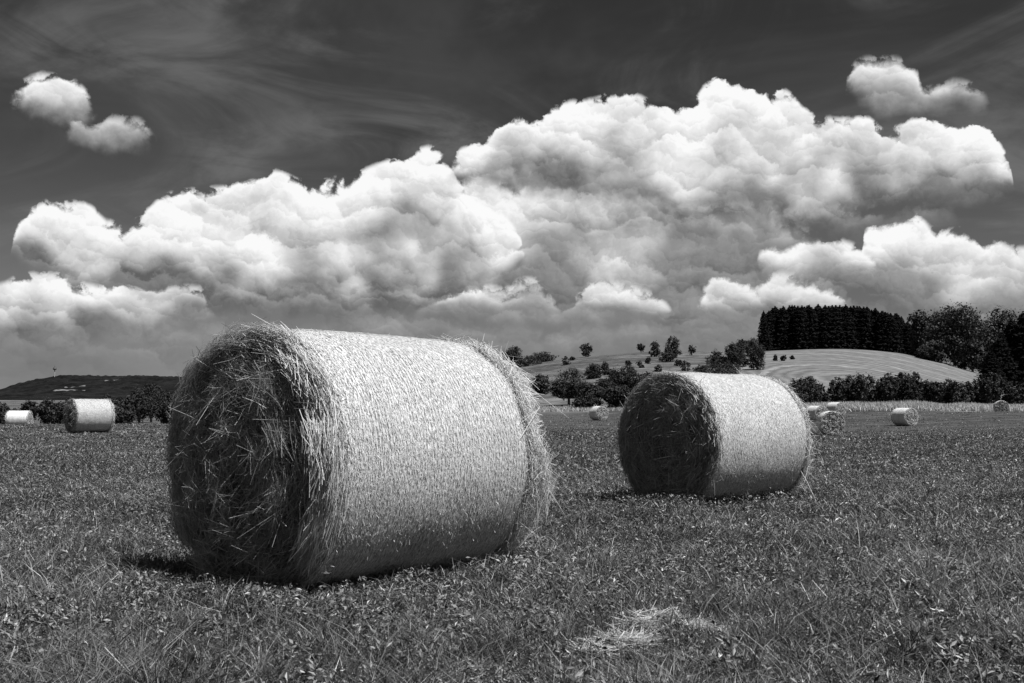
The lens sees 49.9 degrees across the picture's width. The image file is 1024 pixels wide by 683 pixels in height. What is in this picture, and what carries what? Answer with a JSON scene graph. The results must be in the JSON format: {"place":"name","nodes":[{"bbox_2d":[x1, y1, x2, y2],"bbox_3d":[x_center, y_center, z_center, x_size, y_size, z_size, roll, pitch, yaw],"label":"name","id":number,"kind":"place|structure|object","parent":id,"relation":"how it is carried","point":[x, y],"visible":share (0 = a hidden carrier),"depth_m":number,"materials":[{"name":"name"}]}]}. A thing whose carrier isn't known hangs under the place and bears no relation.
{"place":"outdoors","nodes":[
{"label":"outdoors","id":0,"kind":"place"},
{"bbox_2d":[0,375,181,400],"bbox_3d":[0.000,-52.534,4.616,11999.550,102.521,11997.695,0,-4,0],"label":"distant ridge","id":1,"kind":"structure","parent":0,"point":[59,388],"depth_m":2125.28,"materials":[{"name":"plant"}]},
{"bbox_2d":[1,349,1015,423],"bbox_3d":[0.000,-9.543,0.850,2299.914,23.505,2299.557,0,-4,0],"label":"hillside","id":2,"kind":"structure","parent":0,"point":[825,367],"depth_m":273.64,"materials":[{"name":"plant"}]},
{"bbox_2d":[0,401,10,423],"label":"bush","id":3,"kind":"object","parent":2,"relation":"on","point":[4,408],"visible":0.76,"depth_m":149.24,"materials":[{"name":"grey plant"}]},
{"bbox_2d":[16,399,37,421],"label":"broadleaf tree","id":4,"kind":"object","parent":2,"relation":"on","point":[30,406],"visible":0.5,"depth_m":154.22,"materials":[{"name":"grey plant"}]},
{"bbox_2d":[35,396,60,423],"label":"broadleaf tree","id":5,"kind":"object","parent":2,"relation":"on","point":[45,409],"visible":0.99,"depth_m":149.18,"materials":[{"name":"grey plant"}]},
{"bbox_2d":[50,401,64,423],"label":"bush","id":6,"kind":"object","parent":2,"relation":"on","point":[60,409],"visible":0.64,"depth_m":156.95,"materials":[{"name":"grey plant"}]},
{"bbox_2d":[114,407,131,423],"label":"bush","id":7,"kind":"object","parent":2,"relation":"on","point":[122,415],"visible":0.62,"depth_m":144.09,"materials":[{"name":"grey plant"}]},
{"bbox_2d":[117,395,137,423],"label":"bush","id":8,"kind":"object","parent":2,"relation":"on","point":[128,402],"visible":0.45,"depth_m":164.42,"materials":[{"name":"grey plant"}]},
{"bbox_2d":[129,387,153,422],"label":"broadleaf tree","id":9,"kind":"object","parent":2,"relation":"on","point":[140,405],"visible":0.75,"depth_m":184.00,"materials":[{"name":"grey plant"}]},
{"bbox_2d":[151,390,174,422],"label":"broadleaf tree","id":10,"kind":"object","parent":2,"relation":"on","point":[163,404],"visible":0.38,"depth_m":173.58,"materials":[{"name":"grey plant"}]},
{"bbox_2d":[500,345,522,365],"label":"broadleaf tree","id":11,"kind":"object","parent":2,"relation":"on","point":[515,353],"visible":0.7,"depth_m":338.08,"materials":[{"name":"grey plant"}]},
{"bbox_2d":[514,355,541,366],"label":"bush","id":12,"kind":"object","parent":2,"relation":"on","point":[528,362],"visible":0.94,"depth_m":322.73,"materials":[{"name":"grey plant"}]},
{"bbox_2d":[529,374,549,394],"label":"broadleaf tree","id":13,"kind":"object","parent":2,"relation":"on","point":[539,387],"visible":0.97,"depth_m":203.31,"materials":[{"name":"grey plant"}]},
{"bbox_2d":[531,351,559,361],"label":"bush","id":14,"kind":"object","parent":2,"relation":"on","point":[545,356],"visible":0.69,"depth_m":343.78,"materials":[{"name":"grey plant"}]},
{"bbox_2d":[548,367,586,405],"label":"open tree","id":15,"kind":"object","parent":2,"relation":"on","point":[565,389],"visible":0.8,"depth_m":173.78,"materials":[{"name":"grey plant"}]},
{"bbox_2d":[579,343,592,356],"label":"broadleaf tree","id":16,"kind":"object","parent":2,"relation":"on","point":[585,349],"visible":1,"depth_m":337.04,"materials":[{"name":"grey plant"}]},
{"bbox_2d":[571,382,602,407],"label":"bush","id":17,"kind":"object","parent":2,"relation":"on","point":[589,392],"visible":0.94,"depth_m":165.94,"materials":[{"name":"grey plant"}]},
{"bbox_2d":[581,363,603,378],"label":"bush","id":18,"kind":"object","parent":2,"relation":"on","point":[593,371],"visible":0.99,"depth_m":237.33,"materials":[{"name":"grey plant"}]},
{"bbox_2d":[594,377,613,389],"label":"bush","id":19,"kind":"object","parent":2,"relation":"on","point":[604,382],"visible":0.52,"depth_m":193.61,"materials":[{"name":"grey plant"}]},
{"bbox_2d":[600,361,608,374],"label":"broadleaf tree","id":20,"kind":"object","parent":2,"relation":"on","point":[605,365],"visible":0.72,"depth_m":245.81,"materials":[{"name":"grey plant"}]},
{"bbox_2d":[598,383,630,407],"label":"bush","id":21,"kind":"object","parent":2,"relation":"on","point":[613,395],"visible":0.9,"depth_m":163.58,"materials":[{"name":"grey plant"}]},
{"bbox_2d":[608,364,644,391],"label":"broadleaf tree","id":22,"kind":"object","parent":2,"relation":"on","point":[628,379],"visible":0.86,"depth_m":197.43,"materials":[{"name":"grey plant"}]},
{"bbox_2d":[648,340,660,356],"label":"broadleaf tree","id":23,"kind":"object","parent":2,"relation":"on","point":[655,349],"visible":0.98,"depth_m":306.19,"materials":[{"name":"grey plant"}]},
{"bbox_2d":[658,351,677,361],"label":"bush","id":24,"kind":"object","parent":2,"relation":"on","point":[667,356],"visible":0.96,"depth_m":283.69,"materials":[{"name":"grey plant"}]},
{"bbox_2d":[663,336,681,357],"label":"broadleaf tree","id":25,"kind":"object","parent":2,"relation":"on","point":[674,350],"visible":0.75,"depth_m":300.01,"materials":[{"name":"grey plant"}]},
{"bbox_2d":[679,360,690,370],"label":"broadleaf tree","id":26,"kind":"object","parent":2,"relation":"on","point":[684,363],"visible":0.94,"depth_m":251.97,"materials":[{"name":"grey plant"}]},
{"bbox_2d":[692,364,705,372],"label":"bush","id":27,"kind":"object","parent":2,"relation":"on","point":[700,369],"visible":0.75,"depth_m":244.81,"materials":[{"name":"grey plant"}]},
{"bbox_2d":[704,348,727,365],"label":"broadleaf tree","id":28,"kind":"object","parent":2,"relation":"on","point":[715,356],"visible":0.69,"depth_m":265.54,"materials":[{"name":"grey plant"}]},
{"bbox_2d":[702,361,742,374],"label":"bush","id":29,"kind":"object","parent":2,"relation":"on","point":[717,367],"visible":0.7,"depth_m":231.19,"materials":[{"name":"grey plant"}]},
{"bbox_2d":[722,342,743,367],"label":"broadleaf tree","id":30,"kind":"object","parent":2,"relation":"on","point":[733,356],"visible":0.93,"depth_m":262.57,"materials":[{"name":"grey plant"}]},
{"bbox_2d":[735,339,750,356],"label":"broadleaf tree","id":31,"kind":"object","parent":2,"relation":"on","point":[741,344],"visible":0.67,"depth_m":302.92,"materials":[{"name":"grey plant"}]},
{"bbox_2d":[738,354,750,366],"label":"bush","id":32,"kind":"object","parent":2,"relation":"on","point":[745,363],"visible":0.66,"depth_m":265.63,"materials":[{"name":"grey plant"}]},
{"bbox_2d":[745,337,758,355],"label":"broadleaf tree","id":33,"kind":"object","parent":2,"relation":"on","point":[752,343],"visible":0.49,"depth_m":307.95,"materials":[{"name":"grey plant"}]},
{"bbox_2d":[747,344,765,369],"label":"broadleaf tree","id":34,"kind":"object","parent":2,"relation":"on","point":[758,351],"visible":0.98,"depth_m":255.77,"materials":[{"name":"grey plant"}]},
{"bbox_2d":[756,311,773,350],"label":"conifer tree","id":35,"kind":"object","parent":2,"relation":"on","point":[764,339],"visible":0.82,"depth_m":366.10,"materials":[{"name":"black plant"}]},
{"bbox_2d":[758,311,778,350],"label":"conifer tree","id":36,"kind":"object","parent":2,"relation":"on","point":[769,317],"visible":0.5,"depth_m":372.87,"materials":[{"name":"black plant"}]},
{"bbox_2d":[770,306,780,350],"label":"conifer tree","id":37,"kind":"object","parent":2,"relation":"on","point":[775,311],"visible":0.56,"depth_m":374.55,"materials":[{"name":"black plant"}]},
{"bbox_2d":[772,307,794,350],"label":"conifer tree","id":38,"kind":"object","parent":2,"relation":"on","point":[784,316],"visible":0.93,"depth_m":371.27,"materials":[{"name":"black plant"}]},
{"bbox_2d":[785,305,795,348],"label":"conifer tree","id":39,"kind":"object","parent":2,"relation":"on","point":[791,310],"visible":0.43,"depth_m":373.17,"materials":[{"name":"black plant"}]},
{"bbox_2d":[786,307,810,349],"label":"conifer tree","id":40,"kind":"object","parent":2,"relation":"on","point":[795,317],"visible":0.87,"depth_m":368.77,"materials":[{"name":"black plant"}]},
{"bbox_2d":[788,377,813,403],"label":"hedge shrub","id":41,"kind":"object","parent":2,"relation":"on","point":[802,388],"visible":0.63,"depth_m":156.17,"materials":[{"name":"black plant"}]},
{"bbox_2d":[791,305,816,349],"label":"conifer tree","id":42,"kind":"object","parent":2,"relation":"on","point":[803,312],"visible":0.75,"depth_m":369.58,"materials":[{"name":"black plant"}]},
{"bbox_2d":[796,376,824,403],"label":"hedge shrub","id":43,"kind":"object","parent":2,"relation":"on","point":[814,394],"visible":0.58,"depth_m":157.90,"materials":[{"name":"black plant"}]},
{"bbox_2d":[805,307,822,348],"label":"conifer tree","id":44,"kind":"object","parent":2,"relation":"on","point":[812,317],"visible":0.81,"depth_m":369.52,"materials":[{"name":"black plant"}]},
{"bbox_2d":[814,304,821,331],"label":"conifer tree","id":45,"kind":"object","parent":2,"relation":"on","point":[817,308],"visible":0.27,"depth_m":375.11,"materials":[{"name":"black plant"}]},
{"bbox_2d":[816,383,830,402],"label":"hedge shrub","id":46,"kind":"object","parent":2,"relation":"on","point":[825,398],"visible":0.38,"depth_m":160.11,"materials":[{"name":"grey plant"}]},
{"bbox_2d":[813,305,840,348],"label":"conifer tree","id":47,"kind":"object","parent":2,"relation":"on","point":[824,312],"visible":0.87,"depth_m":368.88,"materials":[{"name":"black plant"}]},
{"bbox_2d":[818,306,843,348],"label":"conifer tree","id":48,"kind":"object","parent":2,"relation":"on","point":[830,308],"visible":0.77,"depth_m":369.00,"materials":[{"name":"black plant"}]},
{"bbox_2d":[826,376,852,401],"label":"hedge shrub","id":49,"kind":"object","parent":2,"relation":"on","point":[836,395],"visible":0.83,"depth_m":157.21,"materials":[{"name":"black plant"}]},
{"bbox_2d":[828,305,850,348],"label":"conifer tree","id":50,"kind":"object","parent":2,"relation":"on","point":[837,312],"visible":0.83,"depth_m":368.43,"materials":[{"name":"black plant"}]},
{"bbox_2d":[838,374,854,401],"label":"hedge shrub","id":51,"kind":"object","parent":2,"relation":"on","point":[848,381],"visible":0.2,"depth_m":159.76,"materials":[{"name":"black plant"}]},
{"bbox_2d":[839,304,860,349],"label":"conifer tree","id":52,"kind":"object","parent":2,"relation":"on","point":[846,312],"visible":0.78,"depth_m":369.33,"materials":[{"name":"black plant"}]},
{"bbox_2d":[848,306,867,349],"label":"conifer tree","id":53,"kind":"object","parent":2,"relation":"on","point":[853,311],"visible":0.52,"depth_m":373.75,"materials":[{"name":"black plant"}]},
{"bbox_2d":[848,373,868,402],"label":"hedge shrub","id":54,"kind":"object","parent":2,"relation":"on","point":[858,390],"visible":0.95,"depth_m":156.30,"materials":[{"name":"black plant"}]},
{"bbox_2d":[854,306,871,348],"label":"conifer tree","id":55,"kind":"object","parent":2,"relation":"on","point":[858,309],"visible":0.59,"depth_m":373.44,"materials":[{"name":"black plant"}]},
{"bbox_2d":[855,306,877,350],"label":"conifer tree","id":56,"kind":"object","parent":2,"relation":"on","point":[865,316],"visible":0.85,"depth_m":371.92,"materials":[{"name":"black plant"}]},
{"bbox_2d":[864,372,879,402],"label":"hedge shrub","id":57,"kind":"object","parent":2,"relation":"on","point":[873,395],"visible":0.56,"depth_m":158.31,"materials":[{"name":"black plant"}]},
{"bbox_2d":[870,308,879,348],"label":"conifer tree","id":58,"kind":"object","parent":2,"relation":"on","point":[874,313],"visible":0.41,"depth_m":375.05,"materials":[{"name":"black plant"}]},
{"bbox_2d":[870,379,885,402],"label":"hedge shrub","id":59,"kind":"object","parent":2,"relation":"on","point":[877,385],"visible":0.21,"depth_m":160.16,"materials":[{"name":"black plant"}]},
{"bbox_2d":[869,311,890,351],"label":"conifer tree","id":60,"kind":"object","parent":2,"relation":"on","point":[880,315],"visible":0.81,"depth_m":370.06,"materials":[{"name":"black plant"}]},
{"bbox_2d":[874,312,897,352],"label":"conifer tree","id":61,"kind":"object","parent":2,"relation":"on","point":[885,318],"visible":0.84,"depth_m":369.26,"materials":[{"name":"black plant"}]},
{"bbox_2d":[879,373,903,401],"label":"hedge shrub","id":62,"kind":"object","parent":2,"relation":"on","point":[890,391],"visible":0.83,"depth_m":157.30,"materials":[{"name":"black plant"}]},
{"bbox_2d":[881,313,905,353],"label":"conifer tree","id":63,"kind":"object","parent":2,"relation":"on","point":[892,320],"visible":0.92,"depth_m":368.44,"materials":[{"name":"black plant"}]},
{"bbox_2d":[888,372,910,402],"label":"hedge shrub","id":64,"kind":"object","parent":2,"relation":"on","point":[899,377],"visible":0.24,"depth_m":159.36,"materials":[{"name":"black plant"}]},
{"bbox_2d":[894,313,906,353],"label":"conifer tree","id":65,"kind":"object","parent":2,"relation":"on","point":[897,318],"visible":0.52,"depth_m":372.06,"materials":[{"name":"black plant"}]},
{"bbox_2d":[899,316,909,351],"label":"conifer tree","id":66,"kind":"object","parent":2,"relation":"on","point":[903,320],"visible":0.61,"depth_m":372.68,"materials":[{"name":"black plant"}]},
{"bbox_2d":[899,375,919,401],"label":"hedge shrub","id":67,"kind":"object","parent":2,"relation":"on","point":[908,385],"visible":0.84,"depth_m":156.59,"materials":[{"name":"black plant"}]},
{"bbox_2d":[903,323,915,355],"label":"conifer tree","id":68,"kind":"object","parent":2,"relation":"on","point":[908,335],"visible":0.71,"depth_m":370.60,"materials":[{"name":"black plant"}]},
{"bbox_2d":[909,371,923,400],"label":"hedge shrub","id":69,"kind":"object","parent":2,"relation":"on","point":[918,384],"visible":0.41,"depth_m":158.38,"materials":[{"name":"black plant"}]},
{"bbox_2d":[907,309,933,355],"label":"broadleaf tree","id":70,"kind":"object","parent":2,"relation":"on","point":[917,325],"visible":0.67,"depth_m":344.87,"materials":[{"name":"black plant"}]},
{"bbox_2d":[918,379,932,401],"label":"hedge shrub","id":71,"kind":"object","parent":2,"relation":"on","point":[926,384],"visible":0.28,"depth_m":160.21,"materials":[{"name":"black plant"}]},
{"bbox_2d":[915,339,946,361],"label":"broadleaf tree","id":72,"kind":"object","parent":2,"relation":"on","point":[932,349],"visible":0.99,"depth_m":320.59,"materials":[{"name":"black plant"}]},
{"bbox_2d":[924,381,949,403],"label":"hedge shrub","id":73,"kind":"object","parent":2,"relation":"on","point":[939,393],"visible":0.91,"depth_m":157.16,"materials":[{"name":"black plant"}]},
{"bbox_2d":[919,299,988,366],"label":"broadleaf tree","id":74,"kind":"object","parent":2,"relation":"on","point":[953,328],"visible":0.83,"depth_m":326.43,"materials":[{"name":"black plant"}]},
{"bbox_2d":[946,380,969,403],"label":"hedge shrub","id":75,"kind":"object","parent":2,"relation":"on","point":[954,388],"visible":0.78,"depth_m":156.49,"materials":[{"name":"black plant"}]},
{"bbox_2d":[959,381,977,402],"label":"hedge shrub","id":76,"kind":"object","parent":2,"relation":"on","point":[970,391],"visible":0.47,"depth_m":158.02,"materials":[{"name":"black plant"}]},
{"bbox_2d":[951,337,988,371],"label":"broadleaf tree","id":77,"kind":"object","parent":2,"relation":"on","point":[971,353],"visible":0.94,"depth_m":316.37,"materials":[{"name":"black plant"}]},
{"bbox_2d":[972,379,986,402],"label":"hedge shrub","id":78,"kind":"object","parent":2,"relation":"on","point":[976,399],"visible":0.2,"depth_m":160.39,"materials":[{"name":"black plant"}]},
{"bbox_2d":[973,321,999,370],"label":"broadleaf tree","id":79,"kind":"object","parent":2,"relation":"on","point":[989,345],"visible":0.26,"depth_m":335.85,"materials":[{"name":"black plant"}]},
{"bbox_2d":[974,372,1002,403],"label":"hedge shrub","id":80,"kind":"object","parent":2,"relation":"on","point":[988,382],"visible":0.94,"depth_m":157.41,"materials":[{"name":"black plant"}]},
{"bbox_2d":[977,350,1006,380],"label":"conifer tree","id":81,"kind":"object","parent":2,"relation":"on","point":[991,359],"visible":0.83,"depth_m":285.47,"materials":[{"name":"black plant"}]},
{"bbox_2d":[990,376,1007,401],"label":"hedge shrub","id":82,"kind":"object","parent":2,"relation":"on","point":[1002,383],"visible":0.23,"depth_m":159.25,"materials":[{"name":"black plant"}]},
{"bbox_2d":[981,305,1021,348],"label":"broadleaf tree","id":83,"kind":"object","parent":2,"relation":"on","point":[1000,322],"visible":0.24,"depth_m":343.13,"materials":[{"name":"black plant"}]},
{"bbox_2d":[988,334,1021,383],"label":"conifer tree","id":84,"kind":"object","parent":2,"relation":"on","point":[1000,346],"visible":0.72,"depth_m":290.92,"materials":[{"name":"black plant"}]},
{"bbox_2d":[1001,380,1020,405],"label":"hedge shrub","id":85,"kind":"object","parent":2,"relation":"on","point":[1013,396],"visible":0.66,"depth_m":156.43,"materials":[{"name":"black plant"}]},
{"bbox_2d":[999,318,1023,384],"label":"conifer tree","id":86,"kind":"object","parent":2,"relation":"on","point":[1009,326],"visible":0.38,"depth_m":300.07,"materials":[{"name":"black plant"}]},
{"bbox_2d":[1008,311,1023,385],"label":"conifer tree","id":87,"kind":"object","parent":2,"relation":"on","point":[1018,333],"visible":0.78,"depth_m":295.57,"materials":[{"name":"black plant"}]},
{"bbox_2d":[1015,382,1023,403],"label":"hedge shrub","id":88,"kind":"object","parent":2,"relation":"on","point":[1020,387],"visible":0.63,"depth_m":158.22,"materials":[{"name":"black plant"}]},
{"bbox_2d":[0,411,1023,682],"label":"field","id":89,"kind":"structure","parent":0,"point":[952,421],"depth_m":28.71,"materials":[{"name":"grey plant"}]},
{"bbox_2d":[4,411,34,423],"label":"hay bale","id":90,"kind":"object","parent":89,"relation":"on","point":[18,417],"visible":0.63,"depth_m":79.16,"materials":[{"name":"plant"}]},
{"bbox_2d":[62,398,117,431],"bbox_3d":[-19.931,3.440,52.008,2.447,1.711,2.078,4,-5,-44],"label":"hay bale","id":91,"kind":"object","parent":89,"relation":"on","point":[89,415],"visible":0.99,"depth_m":51.42,"materials":[{"name":"plant"}]},
{"bbox_2d":[139,382,164,422],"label":"broadleaf tree","id":92,"kind":"object","parent":89,"relation":"on","point":[154,395],"visible":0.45,"depth_m":189.01,"materials":[{"name":"grey plant"}]},
{"bbox_2d":[162,404,175,423],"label":"bush","id":93,"kind":"object","parent":89,"relation":"on","point":[165,418],"visible":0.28,"depth_m":119.20,"materials":[{"name":"black plant"}]},
{"bbox_2d":[160,316,582,593],"bbox_3d":[-0.900,0.677,6.936,2.163,1.666,2.393,-3,-5,41],"label":"hay bale","id":94,"kind":"object","parent":89,"relation":"on","point":[295,457],"visible":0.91,"depth_m":6.26,"materials":[{"name":"plant"}]},
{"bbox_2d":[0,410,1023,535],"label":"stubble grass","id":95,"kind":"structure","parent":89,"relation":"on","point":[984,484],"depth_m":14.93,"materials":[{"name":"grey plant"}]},
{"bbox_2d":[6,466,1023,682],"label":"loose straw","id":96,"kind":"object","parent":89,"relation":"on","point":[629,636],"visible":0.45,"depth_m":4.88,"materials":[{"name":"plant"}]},
{"bbox_2d":[587,406,608,419],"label":"hay bale","id":97,"kind":"object","parent":89,"relation":"on","point":[598,412],"visible":1,"depth_m":125.78,"materials":[{"name":"plant"}]},
{"bbox_2d":[614,359,828,503],"bbox_3d":[2.394,1.066,12.789,2.287,1.661,2.046,3,-5,-40],"label":"hay bale","id":98,"kind":"object","parent":89,"relation":"on","point":[708,435],"visible":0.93,"depth_m":12.21,"materials":[{"name":"plant"}]},
{"bbox_2d":[805,405,827,421],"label":"hay bale","id":99,"kind":"object","parent":89,"relation":"on","point":[815,411],"visible":0.66,"depth_m":109.86,"materials":[{"name":"plant"}]},
{"bbox_2d":[814,411,844,434],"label":"hay bale","id":100,"kind":"object","parent":89,"relation":"on","point":[833,422],"visible":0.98,"depth_m":74.82,"materials":[{"name":"plant"}]},
{"bbox_2d":[826,402,846,414],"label":"hay bale","id":101,"kind":"object","parent":89,"relation":"on","point":[839,407],"visible":0.67,"depth_m":129.78,"materials":[{"name":"plant"}]},
{"bbox_2d":[889,408,918,425],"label":"hay bale","id":102,"kind":"object","parent":89,"relation":"on","point":[904,417],"visible":1,"depth_m":98.85,"materials":[{"name":"plant"}]},
{"bbox_2d":[991,400,1009,410],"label":"hay bale","id":103,"kind":"object","parent":89,"relation":"on","point":[1000,405],"visible":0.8,"depth_m":132.80,"materials":[{"name":"plant"}]},
{"bbox_2d":[0,0,1023,388],"label":"sky","id":104,"kind":"structure","parent":0,"point":[557,177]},
{"bbox_2d":[532,399,1023,411],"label":"tall dry grass","id":105,"kind":"structure","parent":0,"point":[917,405],"depth_m":143.57,"materials":[{"name":"plant"}]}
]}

